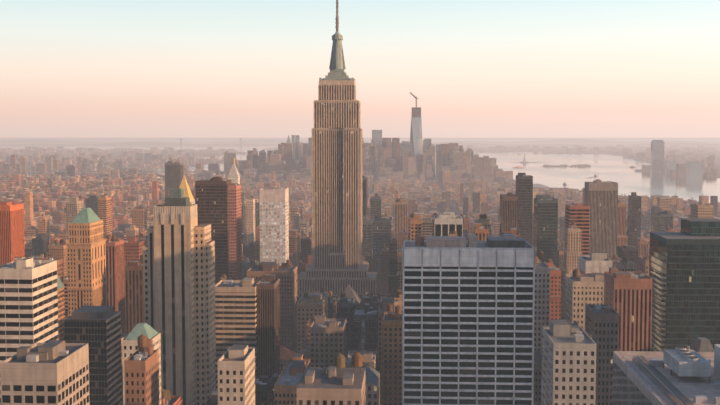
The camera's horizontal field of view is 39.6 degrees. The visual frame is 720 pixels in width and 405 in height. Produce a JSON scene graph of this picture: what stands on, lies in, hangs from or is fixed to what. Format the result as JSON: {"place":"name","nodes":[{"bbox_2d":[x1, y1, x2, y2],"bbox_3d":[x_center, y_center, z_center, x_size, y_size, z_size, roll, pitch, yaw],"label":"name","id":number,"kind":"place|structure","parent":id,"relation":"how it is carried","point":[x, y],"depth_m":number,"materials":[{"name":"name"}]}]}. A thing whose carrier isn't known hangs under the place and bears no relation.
{"place":"outdoors","nodes":[
{"label":"outdoors","id":0,"kind":"place"},
{"bbox_2d":[0,138,719,202],"bbox_3d":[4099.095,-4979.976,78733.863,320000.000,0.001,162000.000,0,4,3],"label":"harbour water","id":1,"kind":"structure","parent":0,"point":[623,174],"depth_m":8479.31,"materials":[{"name":"grey liquid"}]},
{"bbox_2d":[0,162,222,175],"bbox_3d":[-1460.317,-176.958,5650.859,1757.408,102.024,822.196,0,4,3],"label":"river bridges","id":2,"kind":"structure","parent":1,"relation":"on","point":[102,164],"depth_m":5711.52,"materials":[{"name":"grey metal"}]},
{"bbox_2d":[147,138,267,149],"bbox_3d":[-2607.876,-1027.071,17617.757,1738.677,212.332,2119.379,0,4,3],"label":"suspension bridge","id":3,"kind":"structure","parent":1,"relation":"on","point":[240,146],"depth_m":17916.52,"materials":[{"name":"grey metal"}]},
{"bbox_2d":[0,141,719,177],"bbox_3d":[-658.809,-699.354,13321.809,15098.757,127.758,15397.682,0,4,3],"label":"land","id":4,"kind":"structure","parent":1,"relation":"on","point":[60,158],"depth_m":10981.94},
{"bbox_2d":[0,137,719,404],"bbox_3d":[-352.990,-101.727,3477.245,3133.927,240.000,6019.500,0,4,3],"label":"city buildings","id":5,"kind":"structure","parent":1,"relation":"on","point":[407,199],"depth_m":1666.90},
{"bbox_2d":[512,165,635,185],"bbox_3d":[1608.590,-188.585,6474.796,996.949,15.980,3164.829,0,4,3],"label":"islands","id":6,"kind":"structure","parent":1,"relation":"on","point":[595,175],"depth_m":7841.11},
{"bbox_2d":[0,139,719,145],"bbox_3d":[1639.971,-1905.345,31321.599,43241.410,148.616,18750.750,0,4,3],"label":"hills","id":7,"kind":"structure","parent":0,"point":[556,142],"depth_m":32162.36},
{"bbox_2d":[0,0,719,137],"label":"sky","id":8,"kind":"structure","parent":0,"point":[69,68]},
{"bbox_2d":[311,177,458,215],"bbox_3d":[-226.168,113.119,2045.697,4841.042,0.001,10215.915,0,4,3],"label":"manhattan street","id":9,"kind":"structure","parent":0,"point":[452,208],"depth_m":4121.04,"materials":[{"name":"grey asphalt"}]},
{"bbox_2d":[0,0,719,404],"bbox_3d":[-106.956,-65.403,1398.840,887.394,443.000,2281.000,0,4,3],"label":"buildings","id":10,"kind":"structure","parent":9,"relation":"on","point":[478,326],"depth_m":560.06,"materials":[{"name":"beige concrete"}]},
{"bbox_2d":[309,176,550,215],"bbox_3d":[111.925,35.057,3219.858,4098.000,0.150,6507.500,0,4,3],"label":"sidewalk blocks","id":11,"kind":"structure","parent":9,"relation":"on","point":[539,185],"depth_m":4935.28,"materials":[{"name":"grey concrete"}]},
{"bbox_2d":[224,92,702,182],"bbox_3d":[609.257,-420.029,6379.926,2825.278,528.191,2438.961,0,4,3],"label":"distant skyscrapers","id":12,"kind":"structure","parent":9,"relation":"on","point":[416,145],"depth_m":5857.51,"materials":[{"name":"grey concrete"}]},
{"bbox_2d":[264,146,719,152],"bbox_3d":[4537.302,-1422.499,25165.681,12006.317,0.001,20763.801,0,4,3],"label":"staten island ground","id":13,"kind":"structure","parent":0,"point":[718,147],"depth_m":23881.14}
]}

